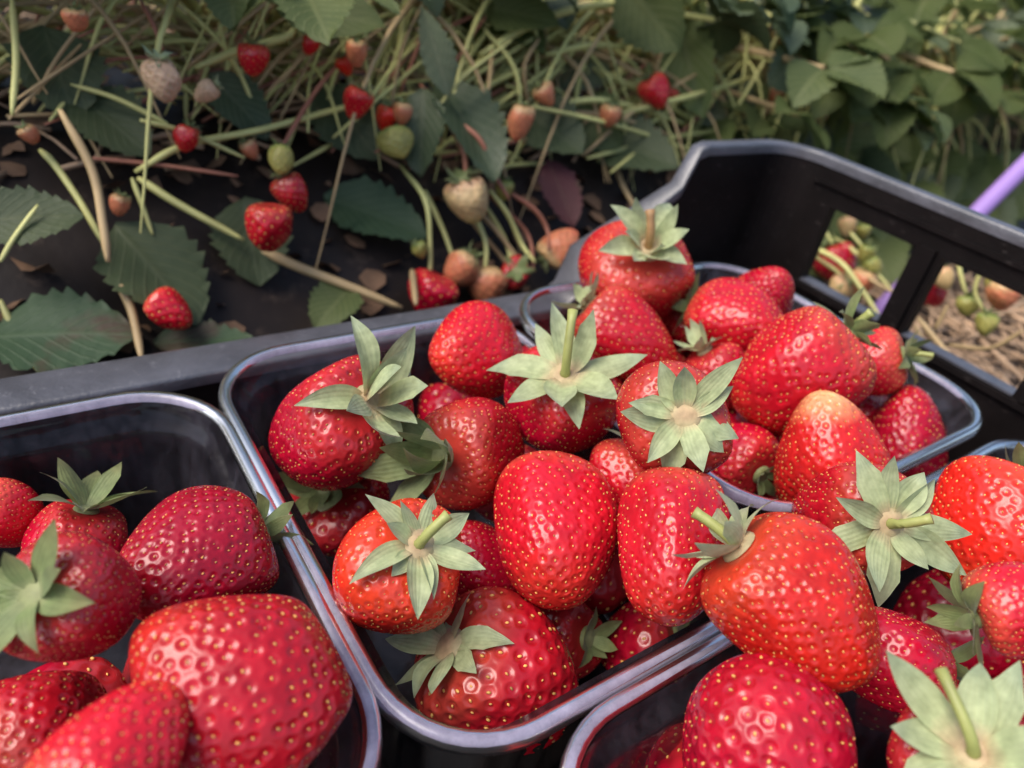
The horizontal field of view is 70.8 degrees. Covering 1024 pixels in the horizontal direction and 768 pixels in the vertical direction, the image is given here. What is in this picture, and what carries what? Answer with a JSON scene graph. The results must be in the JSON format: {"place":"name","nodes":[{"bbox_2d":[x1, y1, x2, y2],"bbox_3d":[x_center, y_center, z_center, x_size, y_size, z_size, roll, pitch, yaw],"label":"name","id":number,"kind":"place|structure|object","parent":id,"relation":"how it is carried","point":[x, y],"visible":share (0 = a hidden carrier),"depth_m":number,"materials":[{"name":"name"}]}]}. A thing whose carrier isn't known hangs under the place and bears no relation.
{"place":"outdoors","nodes":[
{"label":"outdoors","id":0,"kind":"place"},
{"bbox_2d":[914,283,1023,387],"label":"ground","id":1,"kind":"structure","parent":0,"point":[1016,383],"depth_m":0.54,"materials":[{"name":"soil"}]},
{"bbox_2d":[1,0,594,41],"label":"mulch film","id":2,"kind":"object","parent":1,"relation":"on","point":[52,8],"depth_m":0.74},
{"bbox_2d":[0,139,1023,767],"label":"harvest crate","id":3,"kind":"object","parent":1,"relation":"on","point":[752,203],"visible":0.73,"depth_m":0.28,"materials":[{"name":"black plastic"}]},
{"bbox_2d":[0,391,382,767],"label":"punnet","id":4,"kind":"object","parent":3,"relation":"in","point":[225,425],"visible":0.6,"depth_m":0.18,"materials":[{"name":"clear plastic"}]},
{"bbox_2d":[0,477,44,547],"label":"strawberry","id":5,"kind":"object","parent":4,"relation":"in","point":[19,511],"visible":0.93,"depth_m":0.18,"materials":[{"name":"red food"}]},
{"bbox_2d":[0,670,107,767],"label":"strawberry","id":6,"kind":"object","parent":4,"relation":"in","point":[37,709],"visible":0.67,"depth_m":0.13,"materials":[{"name":"red food"}]},
{"bbox_2d":[0,518,141,661],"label":"strawberry","id":7,"kind":"object","parent":4,"relation":"in","point":[66,596],"visible":1,"depth_m":0.12,"materials":[{"name":"red food"}]},
{"bbox_2d":[26,656,127,693],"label":"strawberry","id":8,"kind":"object","parent":4,"relation":"in","point":[108,674],"visible":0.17,"depth_m":0.17,"materials":[{"name":"red food"}]},
{"bbox_2d":[21,458,157,552],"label":"strawberry","id":9,"kind":"object","parent":4,"relation":"in","point":[86,507],"visible":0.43,"depth_m":0.19,"materials":[{"name":"red food"}]},
{"bbox_2d":[122,658,131,684],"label":"strawberry","id":10,"kind":"object","parent":4,"relation":"in","point":[126,673],"visible":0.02,"depth_m":0.18,"materials":[{"name":"red food"}]},
{"bbox_2d":[120,485,313,620],"bbox_3d":[-0.068,0.037,0.163,0.031,0.027,0.044,40,32,20],"label":"strawberry","id":11,"kind":"object","parent":10,"relation":"on","point":[193,543],"visible":0.91,"depth_m":0.15,"materials":[{"name":"red food"}]},
{"label":"strawberry","id":12,"kind":"object","parent":4,"relation":"in","visible":0},
{"bbox_2d":[128,594,352,767],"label":"strawberry","id":13,"kind":"object","parent":12,"relation":"on","point":[261,680],"visible":0.94,"depth_m":0.12,"materials":[{"name":"red food"}]},
{"bbox_2d":[24,679,189,767],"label":"strawberry","id":14,"kind":"object","parent":13,"relation":"on","point":[142,724],"visible":1,"depth_m":0.10,"materials":[{"name":"red food"}]},
{"bbox_2d":[218,317,731,767],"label":"punnet","id":15,"kind":"object","parent":3,"relation":"in","point":[413,737],"visible":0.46,"depth_m":0.17,"materials":[{"name":"clear plastic"}]},
{"bbox_2d":[278,472,390,556],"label":"strawberry","id":16,"kind":"object","parent":15,"relation":"in","point":[332,518],"visible":0.27,"depth_m":0.22,"materials":[{"name":"red food"}]},
{"bbox_2d":[268,316,427,490],"bbox_3d":[-0.047,0.010,0.205,0.036,0.064,0.041,39,44,-20],"label":"strawberry","id":17,"kind":"object","parent":16,"relation":"on","point":[335,426],"visible":0.99,"depth_m":0.19,"materials":[{"name":"red food"}]},
{"bbox_2d":[332,493,485,634],"bbox_3d":[-0.025,0.043,0.168,0.031,0.042,0.032,26,47,-6],"label":"strawberry","id":18,"kind":"object","parent":15,"relation":"in","point":[399,565],"visible":1,"depth_m":0.16,"materials":[{"name":"red food"}]},
{"bbox_2d":[358,397,524,510],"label":"strawberry","id":19,"kind":"object","parent":15,"relation":"in","point":[460,455],"visible":0.91,"depth_m":0.20,"materials":[{"name":"red food"}]},
{"bbox_2d":[418,383,468,419],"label":"strawberry","id":20,"kind":"object","parent":15,"relation":"in","point":[433,396],"visible":0.19,"depth_m":0.27,"materials":[{"name":"red food"}]},
{"bbox_2d":[428,300,522,398],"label":"strawberry","id":21,"kind":"object","parent":20,"relation":"on","point":[472,342],"visible":0.94,"depth_m":0.24,"materials":[{"name":"red food"}]},
{"bbox_2d":[385,586,578,754],"bbox_3d":[-0.006,0.070,0.182,0.049,0.039,0.038,39,23,-27],"label":"strawberry","id":22,"kind":"object","parent":15,"relation":"in","point":[487,657],"visible":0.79,"depth_m":0.17,"materials":[{"name":"red food"}]},
{"bbox_2d":[456,520,515,596],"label":"strawberry","id":23,"kind":"object","parent":15,"relation":"in","point":[479,537],"visible":0.51,"depth_m":0.19,"materials":[{"name":"red food"}]},
{"bbox_2d":[475,444,537,522],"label":"strawberry","id":24,"kind":"object","parent":15,"relation":"in","point":[486,512],"visible":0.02,"depth_m":0.24,"materials":[{"name":"red food"}]},
{"bbox_2d":[486,302,646,452],"bbox_3d":[0.013,0.002,0.214,0.042,0.053,0.044,22,35,17],"label":"strawberry","id":25,"kind":"object","parent":24,"relation":"on","point":[561,388],"visible":0.98,"depth_m":0.21,"materials":[{"name":"red food"}]},
{"bbox_2d":[493,450,617,610],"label":"strawberry","id":26,"kind":"object","parent":15,"relation":"in","point":[555,519],"visible":1,"depth_m":0.18,"materials":[{"name":"red food"}]},
{"bbox_2d":[541,603,621,679],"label":"strawberry","id":27,"kind":"object","parent":15,"relation":"in","point":[584,631],"visible":0.36,"depth_m":0.20,"materials":[{"name":"red food"}]},
{"bbox_2d":[584,544,627,615],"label":"strawberry","id":28,"kind":"object","parent":15,"relation":"in","point":[608,595],"visible":0.13,"depth_m":0.21,"materials":[{"name":"red food"}]},
{"bbox_2d":[589,429,643,508],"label":"strawberry","id":29,"kind":"object","parent":28,"relation":"on","point":[615,464],"visible":0.27,"depth_m":0.20,"materials":[{"name":"red food"}]},
{"bbox_2d":[601,601,692,685],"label":"strawberry","id":30,"kind":"object","parent":15,"relation":"in","point":[635,632],"visible":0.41,"depth_m":0.20,"materials":[{"name":"red food"}]},
{"bbox_2d":[617,466,730,626],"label":"strawberry","id":31,"kind":"object","parent":15,"relation":"in","point":[658,526],"visible":0.88,"depth_m":0.16,"materials":[{"name":"red food"}]},
{"bbox_2d":[559,633,733,767],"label":"punnet","id":32,"kind":"object","parent":3,"relation":"in","point":[648,682],"visible":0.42,"depth_m":0.15,"materials":[{"name":"clear plastic"}]},
{"bbox_2d":[644,723,682,767],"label":"strawberry","id":33,"kind":"object","parent":32,"relation":"in","point":[665,751],"visible":0.23,"depth_m":0.17,"materials":[{"name":"red food"}]},
{"bbox_2d":[682,652,857,767],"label":"strawberry","id":34,"kind":"object","parent":33,"relation":"on","point":[754,710],"visible":1,"depth_m":0.13,"materials":[{"name":"red food"}]},
{"bbox_2d":[673,489,880,692],"bbox_3d":[0.055,0.041,0.150,0.048,0.031,0.031,45,22,3],"label":"strawberry","id":35,"kind":"object","parent":32,"relation":"in","point":[792,588],"visible":1,"depth_m":0.14,"materials":[{"name":"red food"}]},
{"label":"strawberry","id":36,"kind":"object","parent":32,"relation":"in","visible":0},
{"bbox_2d":[852,606,984,712],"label":"strawberry","id":37,"kind":"object","parent":36,"relation":"on","point":[923,648],"visible":0.44,"depth_m":0.16,"materials":[{"name":"red food"}]},
{"bbox_2d":[925,561,1023,664],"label":"strawberry","id":38,"kind":"object","parent":37,"relation":"on","point":[988,599],"visible":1,"depth_m":0.14,"materials":[{"name":"red food"}]},
{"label":"strawberry","id":39,"kind":"object","parent":32,"relation":"in","visible":0},
{"bbox_2d":[886,650,1023,767],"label":"strawberry","id":40,"kind":"object","parent":39,"relation":"on","point":[973,719],"visible":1,"depth_m":0.12,"materials":[{"name":"green plant"}]},
{"bbox_2d":[519,261,981,618],"bbox_3d":[0.083,0.016,0.293,0.141,0.069,0.139,-14,41,-32],"label":"punnet","id":41,"kind":"object","parent":3,"relation":"in","point":[741,498],"visible":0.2,"depth_m":0.25,"materials":[{"name":"clear plastic"}]},
{"bbox_2d":[613,376,623,388],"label":"strawberry","id":42,"kind":"object","parent":41,"relation":"in","point":[619,381],"visible":0.05,"depth_m":0.27,"materials":[{"name":"red food"}]},
{"bbox_2d":[552,271,678,379],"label":"strawberry","id":43,"kind":"object","parent":42,"relation":"on","point":[628,320],"visible":0.66,"depth_m":0.26,"materials":[{"name":"red food"}]},
{"bbox_2d":[622,352,686,381],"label":"strawberry","id":44,"kind":"object","parent":41,"relation":"in","point":[681,358],"visible":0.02,"depth_m":0.29,"materials":[{"name":"red food"}]},
{"bbox_2d":[616,357,742,473],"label":"strawberry","id":45,"kind":"object","parent":41,"relation":"in","point":[672,413],"visible":0.99,"depth_m":0.18,"materials":[{"name":"red food"}]},
{"bbox_2d":[662,287,700,349],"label":"strawberry","id":46,"kind":"object","parent":41,"relation":"in","point":[670,321],"visible":0.25,"depth_m":0.29,"materials":[{"name":"red food"}]},
{"bbox_2d":[676,348,692,358],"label":"strawberry","id":47,"kind":"object","parent":41,"relation":"in","point":[685,353],"visible":0.01,"depth_m":0.34,"materials":[{"name":"red food"}]},
{"bbox_2d":[671,272,782,352],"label":"strawberry","id":48,"kind":"object","parent":41,"relation":"in","point":[742,313],"visible":0.56,"depth_m":0.26,"materials":[{"name":"red food"}]},
{"bbox_2d":[728,409,747,422],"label":"strawberry","id":49,"kind":"object","parent":41,"relation":"in","point":[736,416],"visible":0.03,"depth_m":0.26,"materials":[{"name":"red food"}]},
{"bbox_2d":[674,318,743,408],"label":"strawberry","id":50,"kind":"object","parent":49,"relation":"on","point":[705,357],"visible":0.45,"depth_m":0.25,"materials":[{"name":"red food"}]},
{"bbox_2d":[712,423,778,495],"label":"strawberry","id":51,"kind":"object","parent":41,"relation":"in","point":[748,465],"visible":0.51,"depth_m":0.23,"materials":[{"name":"red food"}]},
{"bbox_2d":[741,480,778,508],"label":"strawberry","id":52,"kind":"object","parent":41,"relation":"in","point":[766,495],"visible":0.03,"depth_m":0.24,"materials":[{"name":"red food"}]},
{"bbox_2d":[731,286,881,435],"bbox_3d":[0.100,-0.006,0.238,0.040,0.056,0.038,43,14,-16],"label":"strawberry","id":53,"kind":"object","parent":52,"relation":"on","point":[790,361],"visible":0.91,"depth_m":0.23,"materials":[{"name":"red food"}]},
{"bbox_2d":[773,390,889,500],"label":"strawberry","id":54,"kind":"object","parent":52,"relation":"on","point":[824,430],"visible":0.66,"depth_m":0.21,"materials":[{"name":"red food"}]},
{"bbox_2d":[748,422,781,442],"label":"strawberry","id":55,"kind":"object","parent":41,"relation":"in","point":[778,438],"depth_m":0.28,"materials":[{"name":"red food"}]},
{"bbox_2d":[856,395,887,419],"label":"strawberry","id":56,"kind":"object","parent":41,"relation":"in","point":[869,406],"visible":0.16,"depth_m":0.28,"materials":[{"name":"red food"}]},
{"bbox_2d":[858,326,934,395],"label":"strawberry","id":57,"kind":"object","parent":41,"relation":"in","point":[894,358],"visible":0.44,"depth_m":0.26,"materials":[{"name":"red food"}]},
{"bbox_2d":[870,385,948,476],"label":"strawberry","id":58,"kind":"object","parent":41,"relation":"in","point":[905,419],"visible":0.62,"depth_m":0.26,"materials":[{"name":"red food"}]},
{"label":"strawberry","id":59,"kind":"object","parent":41,"relation":"in","visible":0},
{"bbox_2d":[578,197,695,319],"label":"strawberry","id":60,"kind":"object","parent":59,"relation":"on","point":[641,252],"visible":0.88,"depth_m":0.27,"materials":[{"name":"red food"}]},
{"label":"strawberry","id":61,"kind":"object","parent":41,"relation":"in","visible":0},
{"bbox_2d":[738,266,794,314],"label":"strawberry","id":62,"kind":"object","parent":61,"relation":"on","point":[776,283],"visible":0.41,"depth_m":0.29,"materials":[{"name":"red food"}]},
{"bbox_2d":[837,439,1023,767],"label":"punnet","id":63,"kind":"object","parent":3,"relation":"in","point":[871,751],"visible":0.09,"depth_m":0.20,"materials":[{"name":"clear plastic"}]},
{"bbox_2d":[791,450,971,606],"bbox_3d":[0.091,0.036,0.184,0.039,0.037,0.044,-1,-6,-5],"label":"strawberry","id":64,"kind":"object","parent":63,"relation":"in","point":[885,524],"visible":0.78,"depth_m":0.17,"materials":[{"name":"red food"}]},
{"bbox_2d":[858,628,958,731],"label":"strawberry","id":65,"kind":"object","parent":63,"relation":"in","point":[872,716],"visible":0.05,"depth_m":0.20,"materials":[{"name":"red food"}]},
{"bbox_2d":[931,442,1023,582],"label":"strawberry","id":66,"kind":"object","parent":65,"relation":"on","point":[980,498],"visible":0.61,"depth_m":0.18,"materials":[{"name":"red food"}]},
{"bbox_2d":[893,569,1023,683],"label":"strawberry","id":67,"kind":"object","parent":63,"relation":"in","point":[918,595],"visible":0.24,"depth_m":0.23,"materials":[{"name":"red food"}]},
{"bbox_2d":[991,659,1023,719],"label":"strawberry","id":68,"kind":"object","parent":63,"relation":"in","point":[999,673],"visible":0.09,"depth_m":0.22,"materials":[{"name":"red food"}]},
{"bbox_2d":[0,28,1023,378],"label":"mulch film","id":69,"kind":"object","parent":1,"relation":"on","point":[276,302],"visible":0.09,"depth_m":0.34,"materials":[{"name":"black plastic"}]},
{"bbox_2d":[0,0,338,372],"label":"strawberry plant","id":70,"kind":"object","parent":69,"relation":"on","point":[158,271],"visible":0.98,"depth_m":0.28,"materials":[{"name":"green plant"}]},
{"bbox_2d":[0,0,566,326],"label":"strawberry plant","id":71,"kind":"object","parent":69,"relation":"on","point":[251,237],"visible":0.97,"depth_m":0.34,"materials":[{"name":"green plant"}]},
{"bbox_2d":[192,0,770,290],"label":"strawberry plant","id":72,"kind":"object","parent":69,"relation":"on","point":[652,29],"visible":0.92,"depth_m":0.41,"materials":[{"name":"green plant"}]},
{"bbox_2d":[0,36,1023,352],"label":"leaf litter","id":73,"kind":"object","parent":69,"relation":"on","point":[372,280],"visible":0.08,"depth_m":0.35,"materials":[{"name":"brown plant"}]},
{"bbox_2d":[415,0,1023,351],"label":"strawberry plant","id":74,"kind":"object","parent":69,"relation":"on","point":[845,250],"visible":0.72,"depth_m":0.45,"materials":[{"name":"green plant"}]},
{"bbox_2d":[982,5,1004,18],"bbox_3d":[0.693,-0.396,0.893,0.410,0.219,0.310,-14,41,-32],"label":"strawberry plant","id":75,"kind":"object","parent":69,"relation":"on","point":[988,14],"visible":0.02,"depth_m":0.91,"materials":[{"name":"green plant"}]},
{"bbox_2d":[0,7,1023,387],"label":"straw","id":76,"kind":"object","parent":1,"relation":"on","point":[972,335],"visible":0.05,"depth_m":0.48,"materials":[{"name":"plant"}]},
{"bbox_2d":[637,0,1023,283],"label":"strawberry plant","id":77,"kind":"object","parent":1,"relation":"on","point":[837,25],"visible":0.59,"depth_m":0.52,"materials":[{"name":"green plant"}]},
{"bbox_2d":[742,0,1023,226],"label":"strawberry plant","id":78,"kind":"object","parent":1,"relation":"on","point":[982,172],"visible":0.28,"depth_m":0.62,"materials":[{"name":"green plant"}]},
{"bbox_2d":[869,154,1023,314],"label":"garden pole","id":79,"kind":"object","parent":1,"relation":"on","point":[999,190],"visible":0.3,"depth_m":0.51,"materials":[{"name":"purple plastic"}]},
{"bbox_2d":[898,6,1023,158],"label":"strawberry plant","id":80,"kind":"object","parent":1,"relation":"on","point":[979,20],"visible":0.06,"depth_m":0.69,"materials":[{"name":"green plant"}]}
]}

